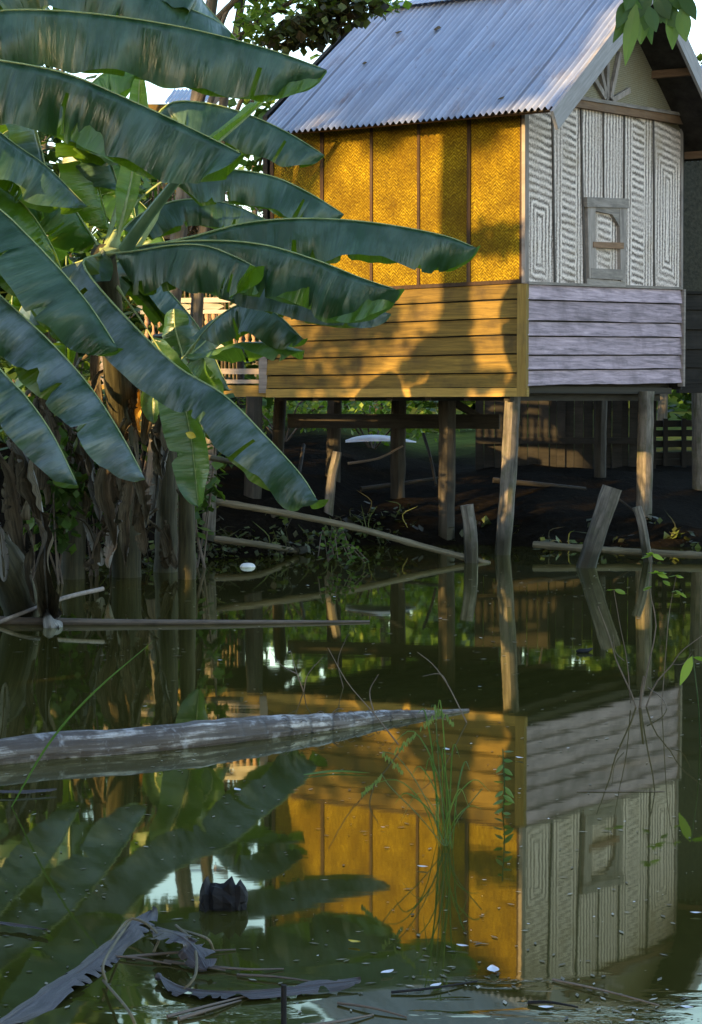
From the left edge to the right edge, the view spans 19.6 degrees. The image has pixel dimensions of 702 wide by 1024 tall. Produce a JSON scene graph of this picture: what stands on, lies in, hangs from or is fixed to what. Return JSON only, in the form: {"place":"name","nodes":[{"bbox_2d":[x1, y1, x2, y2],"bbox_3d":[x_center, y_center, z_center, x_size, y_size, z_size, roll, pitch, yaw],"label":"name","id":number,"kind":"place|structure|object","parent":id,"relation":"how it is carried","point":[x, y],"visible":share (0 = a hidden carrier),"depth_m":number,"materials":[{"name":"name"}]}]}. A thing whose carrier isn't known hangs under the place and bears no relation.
{"place":"outdoors","nodes":[
{"label":"outdoors","id":0,"kind":"place"},
{"bbox_2d":[304,770,367,774],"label":"floating grass","id":1,"kind":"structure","parent":0,"point":[327,771],"depth_m":7.17,"materials":[{"name":"plant"}]},
{"bbox_2d":[0,545,701,1023],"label":"water","id":2,"kind":"structure","parent":0,"point":[282,857],"depth_m":6.77,"materials":[{"name":"green liquid"}]},
{"bbox_2d":[0,922,47,929],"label":"dead banana leaf","id":3,"kind":"object","parent":2,"relation":"on","point":[14,924],"visible":1,"depth_m":5.03,"materials":[{"name":"grey plant"}]},
{"bbox_2d":[0,788,56,793],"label":"dead banana leaf","id":4,"kind":"object","parent":2,"relation":"on","point":[25,791],"visible":0.98,"depth_m":6.77,"materials":[{"name":"grey plant"}]},
{"bbox_2d":[0,361,100,583],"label":"sapling","id":5,"kind":"object","parent":2,"relation":"on","point":[63,519],"visible":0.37,"depth_m":14.58,"materials":[{"name":"green plant"}]},
{"bbox_2d":[0,587,103,623],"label":"branch","id":6,"kind":"object","parent":2,"relation":"on","point":[62,598],"visible":0.87,"depth_m":12.21,"materials":[{"name":"grey wood"}]},
{"bbox_2d":[0,906,157,1023],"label":"dead banana leaf","id":7,"kind":"object","parent":2,"relation":"on","point":[51,996],"visible":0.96,"depth_m":4.59,"materials":[{"name":"grey plant"}]},
{"bbox_2d":[11,641,152,806],"bbox_3d":[-0.865,0.686,6.411,0.591,0.601,0.020,2,4,31],"label":"reed blade","id":8,"kind":"object","parent":2,"relation":"on","point":[65,722],"visible":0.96,"depth_m":6.43,"materials":[{"name":"green plant"}]},
{"bbox_2d":[86,380,111,576],"bbox_3d":[-1.885,-0.290,15.175,0.637,1.853,0.558,0,3,0],"label":"sapling","id":9,"kind":"object","parent":2,"relation":"on","point":[97,524],"visible":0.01,"depth_m":15.22,"materials":[{"name":"plant"}]},
{"bbox_2d":[15,256,231,579],"bbox_3d":[-1.830,-0.590,15.188,1.461,2.564,1.323,-2,4,-33],"label":"banana plant","id":10,"kind":"object","parent":2,"relation":"on","point":[158,305],"visible":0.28,"depth_m":14.85,"materials":[{"name":"green plant"}]},
{"bbox_2d":[115,955,170,964],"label":"floating stick","id":11,"kind":"object","parent":2,"relation":"on","point":[131,957],"visible":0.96,"depth_m":4.76,"materials":[{"name":"wood"}]},
{"bbox_2d":[101,917,214,1023],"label":"dry vine","id":12,"kind":"object","parent":2,"relation":"on","point":[104,980],"visible":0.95,"depth_m":4.80,"materials":[{"name":"brown wood"}]},
{"bbox_2d":[0,0,326,628],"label":"banana plant","id":13,"kind":"object","parent":2,"relation":"on","point":[197,46],"visible":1,"depth_m":11.52,"materials":[{"name":"green plant"}]},
{"bbox_2d":[138,334,201,572],"bbox_3d":[-1.358,-0.335,15.403,0.666,2.032,0.536,1,3,14],"label":"banana plant","id":14,"kind":"object","parent":2,"relation":"on","point":[164,492],"visible":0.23,"depth_m":15.45,"materials":[{"name":"brown plant"}]},
{"bbox_2d":[126,949,235,958],"bbox_3d":[-0.403,1.048,4.817,0.264,0.010,0.013,-1,3,-15],"label":"floating stick","id":15,"kind":"object","parent":2,"relation":"on","point":[154,954],"visible":0.74,"depth_m":4.80,"materials":[{"name":"wood"}]},
{"bbox_2d":[150,926,217,971],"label":"dead banana leaf","id":16,"kind":"object","parent":2,"relation":"on","point":[188,949],"visible":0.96,"depth_m":4.71,"materials":[{"name":"grey plant"}]},
{"bbox_2d":[0,616,369,624],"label":"stick","id":17,"kind":"object","parent":2,"relation":"on","point":[39,620],"visible":0.97,"depth_m":11.93,"materials":[{"name":"grey wood"}]},
{"bbox_2d":[163,959,225,970],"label":"floating stick","id":18,"kind":"object","parent":2,"relation":"on","point":[177,962],"visible":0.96,"depth_m":4.72,"materials":[{"name":"wood"}]},
{"bbox_2d":[166,996,244,1017],"bbox_3d":[-0.302,1.070,4.401,0.239,0.010,0.017,-3,4,-43],"label":"floating stick","id":19,"kind":"object","parent":2,"relation":"on","point":[171,1015],"visible":1,"depth_m":4.37,"materials":[{"name":"wood"}]},
{"bbox_2d":[177,1000,241,1020],"bbox_3d":[-0.300,1.072,4.371,0.017,0.012,0.186,3,4,43],"label":"floating stick","id":20,"kind":"object","parent":2,"relation":"on","point":[187,1016],"visible":1,"depth_m":4.34,"materials":[{"name":"wood"}]},
{"bbox_2d":[208,454,233,464],"bbox_3d":[-0.946,-0.383,14.852,0.051,0.081,0.426,-3,4,-45],"label":"bamboo pole","id":21,"kind":"object","parent":2,"relation":"on","point":[214,458],"visible":0.53,"depth_m":14.84,"materials":[{"name":"wood"}]},
{"bbox_2d":[199,876,247,912],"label":"rotten block","id":22,"kind":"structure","parent":2,"relation":"in","point":[229,895],"depth_m":5.23,"materials":[{"name":"black wood"}]},
{"bbox_2d":[140,305,307,579],"bbox_3d":[-1.046,-0.382,14.098,0.833,2.104,1.905,-2,3,-26],"label":"banana plant","id":23,"kind":"object","parent":2,"relation":"on","point":[275,333],"visible":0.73,"depth_m":13.88,"materials":[{"name":"green plant"}]},
{"bbox_2d":[0,708,468,764],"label":"fallen log","id":24,"kind":"object","parent":2,"relation":"on","point":[93,743],"visible":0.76,"depth_m":7.68,"materials":[{"name":"grey wood"}]},
{"bbox_2d":[15,78,479,577],"bbox_3d":[-1.030,-1.005,13.231,3.848,3.668,2.125,3,4,44],"label":"banana plant","id":25,"kind":"object","parent":2,"relation":"on","point":[245,258],"visible":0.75,"depth_m":12.81,"materials":[{"name":"green plant"}]},
{"bbox_2d":[186,432,195,438],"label":"yellow leaf","id":26,"kind":"object","parent":25,"relation":"hanging from","point":[190,435],"visible":1,"depth_m":13.29,"materials":[{"name":"yellow plant"}]},
{"bbox_2d":[211,965,283,970],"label":"floating stick","id":27,"kind":"object","parent":2,"relation":"on","point":[243,969],"visible":0.88,"depth_m":4.67,"materials":[{"name":"wood"}]},
{"bbox_2d":[240,563,255,567],"bbox_3d":[-0.819,0.425,16.069,0.126,0.043,0.128,0,3,0],"label":"foam bowl","id":28,"kind":"object","parent":2,"relation":"on","point":[247,565],"visible":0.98,"depth_m":16.02,"materials":[{"name":"white plastic"}]},
{"bbox_2d":[214,536,298,553],"bbox_3d":[-0.681,0.291,17.076,0.940,0.203,0.351,-2,4,-36],"label":"bamboo pole","id":29,"kind":"object","parent":2,"relation":"on","point":[239,542],"visible":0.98,"depth_m":16.86,"materials":[{"name":"wood"}]},
{"bbox_2d":[154,973,360,998],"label":"dead banana leaf","id":30,"kind":"object","parent":2,"relation":"on","point":[309,987],"visible":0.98,"depth_m":4.49,"materials":[{"name":"grey plant"}]},
{"bbox_2d":[237,973,310,981],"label":"floating stick","id":31,"kind":"object","parent":2,"relation":"on","point":[260,975],"visible":0.94,"depth_m":4.61,"materials":[{"name":"wood"}]},
{"bbox_2d":[281,984,286,1023],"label":"stake","id":32,"kind":"object","parent":2,"relation":"in","point":[283,1003],"visible":1,"depth_m":4.24,"materials":[{"name":"black wood"}]},
{"bbox_2d":[271,650,322,691],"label":"twig","id":33,"kind":"object","parent":2,"relation":"on","point":[297,673],"visible":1,"depth_m":9.17,"materials":[{"name":"brown wood"}]},
{"bbox_2d":[306,1014,373,1023],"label":"floating stick","id":34,"kind":"object","parent":2,"relation":"on","point":[343,1020],"visible":1,"depth_m":4.28,"materials":[{"name":"brown wood"}]},
{"bbox_2d":[314,527,368,565],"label":"water weed","id":35,"kind":"object","parent":2,"relation":"on","point":[334,543],"visible":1,"depth_m":16.07,"materials":[{"name":"green plant"}]},
{"bbox_2d":[338,634,347,686],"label":"twig","id":36,"kind":"object","parent":2,"relation":"on","point":[338,666],"visible":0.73,"depth_m":9.31,"materials":[{"name":"brown wood"}]},
{"bbox_2d":[4,566,701,1023],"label":"floating debris","id":37,"kind":"object","parent":2,"relation":"on","point":[410,888],"visible":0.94,"depth_m":4.89,"materials":[{"name":"plant"}]},
{"bbox_2d":[216,498,490,562],"bbox_3d":[-0.006,0.162,16.900,2.425,0.525,0.139,1,3,18],"label":"bamboo pole","id":38,"kind":"object","parent":2,"relation":"on","point":[322,520],"visible":0.96,"depth_m":16.94,"materials":[{"name":"wood"}]},
{"bbox_2d":[328,648,398,744],"bbox_3d":[0.047,0.697,7.658,0.270,0.371,0.005,0,3,0],"label":"twig","id":39,"kind":"object","parent":2,"relation":"on","point":[373,712],"visible":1,"depth_m":7.66,"materials":[{"name":"brown wood"}]},
{"bbox_2d":[337,1001,406,1017],"bbox_3d":[0.045,1.072,4.372,0.178,0.009,0.007,2,4,33],"label":"floating stick","id":40,"kind":"object","parent":2,"relation":"on","point":[360,1005],"visible":1,"depth_m":4.37,"materials":[{"name":"wood"}]},
{"bbox_2d":[361,700,486,847],"bbox_3d":[0.208,0.773,5.938,0.366,0.458,0.166,-1,3,-19],"label":"grass clump","id":41,"kind":"object","parent":2,"relation":"on","point":[439,712],"visible":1,"depth_m":5.94,"materials":[{"name":"green plant"}]},
{"bbox_2d":[391,980,477,993],"bbox_3d":[0.192,1.063,4.535,0.218,0.009,0.026,-1,3,-24],"label":"floating stick","id":42,"kind":"object","parent":2,"relation":"on","point":[417,989],"visible":1,"depth_m":4.51,"materials":[{"name":"black wood"}]},
{"bbox_2d":[417,652,466,722],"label":"twig","id":43,"kind":"object","parent":2,"relation":"on","point":[448,687],"visible":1,"depth_m":8.29,"materials":[{"name":"brown wood"}]},
{"bbox_2d":[460,504,477,562],"bbox_3d":[0.974,0.399,16.506,0.170,0.932,0.134,0,3,0],"label":"stump","id":44,"kind":"object","parent":2,"relation":"in","point":[470,535],"visible":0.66,"depth_m":16.45,"materials":[{"name":"grey wood"}]},
{"bbox_2d":[487,965,498,971],"bbox_3d":[0.327,1.052,4.667,0.029,0.004,0.057,0,3,0],"label":"floating petal","id":45,"kind":"object","parent":2,"relation":"on","point":[493,968],"visible":1,"depth_m":4.67,"materials":[{"name":"white plant"}]},
{"bbox_2d":[493,749,513,814],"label":"leafy weed","id":46,"kind":"object","parent":2,"relation":"on","point":[506,789],"visible":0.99,"depth_m":6.43,"materials":[{"name":"green plant"}]},
{"bbox_2d":[527,1000,577,1007],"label":"floating stick","id":47,"kind":"object","parent":2,"relation":"on","point":[542,1002],"visible":1,"depth_m":4.41,"materials":[{"name":"black wood"}]},
{"bbox_2d":[576,485,621,567],"bbox_3d":[1.896,0.336,16.021,0.475,1.108,0.170,0,3,0],"label":"stump","id":48,"kind":"object","parent":2,"relation":"in","point":[604,511],"visible":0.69,"depth_m":15.95,"materials":[{"name":"grey wood"}]},
{"bbox_2d":[552,978,658,1005],"bbox_3d":[0.562,1.065,4.501,0.287,0.009,0.009,3,4,42],"label":"floating stick","id":49,"kind":"object","parent":2,"relation":"on","point":[584,986],"visible":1,"depth_m":4.50,"materials":[{"name":"brown wood"}]},
{"bbox_2d":[533,541,701,558],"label":"bamboo pole","id":50,"kind":"object","parent":2,"relation":"on","point":[618,550],"visible":0.81,"depth_m":16.83,"materials":[{"name":"wood"}]},
{"bbox_2d":[577,790,663,791],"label":"twig","id":51,"kind":"object","parent":2,"relation":"on","point":[615,790],"visible":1,"depth_m":6.83,"materials":[{"name":"wood"}]},
{"bbox_2d":[633,505,652,561],"bbox_3d":[2.427,0.402,16.597,0.248,0.913,0.088,0,3,0],"label":"stump","id":52,"kind":"object","parent":2,"relation":"in","point":[643,530],"visible":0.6,"depth_m":16.55,"materials":[{"name":"grey wood"}]},
{"bbox_2d":[598,552,701,707],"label":"twig shrub","id":53,"kind":"object","parent":2,"relation":"in","point":[660,574],"visible":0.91,"depth_m":8.66,"materials":[{"name":"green plant"}]},
{"bbox_2d":[680,656,701,744],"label":"broad leaf sprig","id":54,"kind":"object","parent":2,"relation":"on","point":[688,665],"visible":0.92,"depth_m":7.65,"materials":[{"name":"green plant"}]},
{"bbox_2d":[0,399,701,564],"bbox_3d":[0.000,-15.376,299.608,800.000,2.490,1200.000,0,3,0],"label":"ground","id":55,"kind":"structure","parent":0,"point":[541,511],"depth_m":19.71,"materials":[{"name":"brown soil"}]},
{"bbox_2d":[0,357,62,468],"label":"shrub","id":56,"kind":"object","parent":55,"relation":"on","point":[2,434],"visible":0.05,"depth_m":17.32,"materials":[{"name":"green plant"}]},
{"bbox_2d":[5,5,98,362],"bbox_3d":[-4.860,-3.654,24.862,3.545,6.005,3.113,0,3,0],"label":"tree","id":57,"kind":"object","parent":55,"relation":"on","point":[51,156],"depth_m":24.76,"materials":[{"name":"green plant"}]},
{"bbox_2d":[0,233,104,443],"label":"tree","id":58,"kind":"object","parent":55,"relation":"on","point":[8,296],"visible":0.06,"depth_m":19.71,"materials":[{"name":"green plant"}]},
{"bbox_2d":[0,72,163,429],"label":"banana plant","id":59,"kind":"object","parent":55,"relation":"on","point":[26,139],"visible":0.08,"depth_m":18.70,"materials":[{"name":"green plant"}]},
{"bbox_2d":[2,68,167,370],"bbox_3d":[-4.235,-4.729,28.930,4.072,7.243,2.676,0,3,0],"label":"tree","id":60,"kind":"object","parent":55,"relation":"on","point":[104,233],"visible":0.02,"depth_m":28.77,"materials":[{"name":"green plant"}]},
{"bbox_2d":[0,296,258,408],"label":"tree","id":61,"kind":"object","parent":55,"relation":"on","point":[136,322],"visible":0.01,"depth_m":24.08,"materials":[{"name":"green plant"}]},
{"bbox_2d":[54,355,232,477],"bbox_3d":[-1.801,-0.777,18.178,1.781,1.261,1.025,-1,3,-22],"label":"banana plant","id":62,"kind":"object","parent":55,"relation":"on","point":[144,448],"visible":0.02,"depth_m":18.13,"materials":[{"name":"green plant"}]},
{"bbox_2d":[109,88,219,312],"bbox_3d":[-2.766,-3.976,30.578,1.668,5.114,1.539,0,3,0],"label":"hut","id":63,"kind":"object","parent":55,"relation":"on","point":[178,94],"visible":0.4,"depth_m":30.26,"materials":[{"name":"metal"}]},
{"bbox_2d":[100,298,267,440],"bbox_3d":[-1.438,-0.673,19.968,1.719,2.789,2.860,0,3,7],"label":"veranda","id":64,"kind":"object","parent":55,"relation":"on","point":[211,306],"visible":0.12,"depth_m":18.57,"materials":[{"name":"brown wood"}]},
{"bbox_2d":[152,180,236,404],"bbox_3d":[-1.799,-2.375,23.881,1.089,3.089,0.081,0,3,0],"label":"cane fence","id":65,"kind":"object","parent":55,"relation":"on","point":[210,296],"visible":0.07,"depth_m":23.89,"materials":[{"name":"beige plant"}]},
{"bbox_2d":[89,176,306,418],"bbox_3d":[-2.314,-2.768,27.342,3.273,3.642,2.883,-2,4,-39],"label":"tree","id":66,"kind":"object","parent":55,"relation":"on","point":[146,186],"visible":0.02,"depth_m":27.06,"materials":[{"name":"green plant"}]},
{"bbox_2d":[143,193,262,408],"bbox_3d":[-1.598,-2.265,22.701,1.858,3.161,1.334,1,3,19],"label":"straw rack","id":67,"kind":"object","parent":55,"relation":"on","point":[194,231],"visible":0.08,"depth_m":22.70,"materials":[{"name":"plant"}]},
{"bbox_2d":[177,393,234,567],"bbox_3d":[-1.228,-0.249,15.998,0.645,1.683,0.709,0,3,0],"label":"sapling","id":68,"kind":"object","parent":55,"relation":"on","point":[206,507],"visible":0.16,"depth_m":15.96,"materials":[{"name":"green plant"}]},
{"bbox_2d":[202,438,216,541],"bbox_3d":[-1.210,0.082,17.195,0.147,1.488,0.140,0,3,0],"label":"stump","id":69,"kind":"object","parent":55,"relation":"on","point":[212,523],"visible":0.23,"depth_m":17.14,"materials":[{"name":"brown wood"}]},
{"bbox_2d":[212,53,319,377],"bbox_3d":[-1.562,-4.465,32.856,4.177,6.136,2.962,0,3,0],"label":"tree","id":70,"kind":"object","parent":55,"relation":"on","point":[249,165],"visible":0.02,"depth_m":32.10,"materials":[{"name":"green plant"}]},
{"bbox_2d":[145,0,411,504],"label":"tree","id":71,"kind":"object","parent":55,"relation":"on","point":[265,13],"visible":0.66,"depth_m":16.78,"materials":[{"name":"green plant"}]},
{"bbox_2d":[190,0,389,328],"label":"tree","id":72,"kind":"object","parent":55,"relation":"on","point":[295,31],"visible":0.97,"depth_m":16.26,"materials":[{"name":"green plant"}]},
{"bbox_2d":[235,398,362,441],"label":"shrub","id":73,"kind":"object","parent":55,"relation":"on","point":[312,407],"visible":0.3,"depth_m":22.36,"materials":[{"name":"green plant"}]},
{"bbox_2d":[298,443,305,472],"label":"stick","id":74,"kind":"object","parent":55,"relation":"on","point":[301,457],"visible":0.38,"depth_m":20.23,"materials":[{"name":"wood"}]},
{"bbox_2d":[324,451,340,515],"bbox_3d":[-0.199,0.093,18.628,0.227,1.311,0.106,0,3,0],"label":"post","id":75,"kind":"object","parent":55,"relation":"on","point":[331,480],"visible":0.56,"depth_m":18.57,"materials":[{"name":"brown wood"}]},
{"bbox_2d":[3,232,691,411],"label":"wood","id":76,"kind":"object","parent":55,"relation":"on","point":[672,399],"depth_m":45.30,"materials":[{"name":"green plant"}]},
{"bbox_2d":[246,207,475,432],"bbox_3d":[0.332,-3.721,31.937,3.993,6.040,2.205,0,3,0],"label":"tree","id":77,"kind":"object","parent":55,"relation":"on","point":[422,404],"depth_m":31.86,"materials":[{"name":"green plant"}]},
{"bbox_2d":[292,401,438,448],"bbox_3d":[0.238,-1.138,23.984,1.930,0.888,1.914,0,3,0],"label":"shrub","id":78,"kind":"object","parent":55,"relation":"on","point":[368,407],"visible":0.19,"depth_m":23.74,"materials":[{"name":"green plant"}]},
{"bbox_2d":[348,445,402,464],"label":"stick","id":79,"kind":"object","parent":55,"relation":"on","point":[374,459],"visible":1,"depth_m":19.49,"materials":[{"name":"wood"}]},
{"bbox_2d":[345,435,415,442],"bbox_3d":[0.315,-0.779,21.490,0.748,0.081,0.640,0,3,0],"label":"upturned boat","id":80,"kind":"object","parent":55,"relation":"on","point":[364,438],"visible":0.76,"depth_m":21.27,"materials":[{"name":"metal"}]},
{"bbox_2d":[85,492,700,566],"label":"bank weeds","id":81,"kind":"object","parent":55,"relation":"on","point":[305,549],"visible":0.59,"depth_m":17.82,"materials":[{"name":"green plant"}]},
{"bbox_2d":[360,477,437,491],"bbox_3d":[0.500,-0.280,20.211,0.899,0.136,0.050,-2,3,-26],"label":"stick","id":82,"kind":"object","parent":55,"relation":"on","point":[375,487],"visible":0.75,"depth_m":20.13,"materials":[{"name":"brown wood"}]},
{"bbox_2d":[422,433,436,485],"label":"stick","id":83,"kind":"object","parent":55,"relation":"on","point":[429,455],"visible":1,"depth_m":20.01,"materials":[{"name":"brown wood"}]},
{"bbox_2d":[244,0,701,554],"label":"stilt hut","id":84,"kind":"object","parent":55,"relation":"on","point":[550,184],"visible":0.87,"depth_m":17.81,"materials":[{"name":"metal"}]},
{"bbox_2d":[583,197,628,286],"bbox_3d":[2.278,-2.432,18.168,0.062,0.819,0.866,2,4,33],"label":"window","id":85,"kind":"structure","parent":84,"relation":"in","point":[605,219],"depth_m":18.18,"materials":[{"name":"grey wood"}]},
{"bbox_2d":[492,477,585,489],"bbox_3d":[1.891,-0.278,20.311,0.972,0.147,0.060,-1,3,-11],"label":"stick","id":86,"kind":"object","parent":55,"relation":"on","point":[524,483],"visible":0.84,"depth_m":20.29,"materials":[{"name":"wood"}]},
{"bbox_2d":[494,401,583,427],"bbox_3d":[2.575,-4.042,32.671,3.838,6.221,2.561,0,3,0],"label":"tree","id":87,"kind":"object","parent":55,"relation":"on","point":[538,416],"depth_m":32.37,"materials":[{"name":"green plant"}]},
{"bbox_2d":[475,401,656,470],"bbox_3d":[2.389,-0.734,22.544,2.016,1.292,0.140,0,3,0],"label":"board fence","id":88,"kind":"object","parent":55,"relation":"on","point":[573,440],"visible":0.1,"depth_m":22.57,"materials":[{"name":"brown wood"}]},
{"bbox_2d":[619,498,633,511],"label":"stick","id":89,"kind":"object","parent":55,"relation":"on","point":[624,503],"visible":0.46,"depth_m":19.34,"materials":[{"name":"wood"}]},
{"bbox_2d":[613,0,696,65],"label":"tree","id":90,"kind":"object","parent":55,"relation":"on","point":[640,20],"visible":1,"depth_m":14.81,"materials":[{"name":"green plant"}]},
{"bbox_2d":[656,419,691,467],"bbox_3d":[3.800,-0.659,22.968,0.827,0.799,0.090,0,3,0],"label":"slatted fence","id":91,"kind":"object","parent":55,"relation":"on","point":[665,457],"visible":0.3,"depth_m":22.97,"materials":[{"name":"brown wood"}]},
{"bbox_2d":[656,53,701,419],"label":"tree","id":92,"kind":"object","parent":55,"relation":"on","point":[662,411],"depth_m":34.02,"materials":[{"name":"green plant"}]},
{"bbox_2d":[676,65,701,490],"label":"neighbour hut","id":93,"kind":"object","parent":55,"relation":"on","point":[692,266],"visible":0.41,"depth_m":21.12,"materials":[{"name":"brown wood"}]},
{"bbox_2d":[37,0,701,234],"label":"sky","id":94,"kind":"structure","parent":0,"point":[155,94],"materials":[{"name":"white"}]},
{"bbox_2d":[576,648,592,652],"bbox_3d":[1.226,0.729,10.603,0.098,0.032,0.038,-1,3,-16],"label":"wood scrap","id":95,"kind":"object","parent":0,"point":[585,650],"visible":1,"depth_m":10.59,"materials":[{"name":"grey wood"}]}
]}

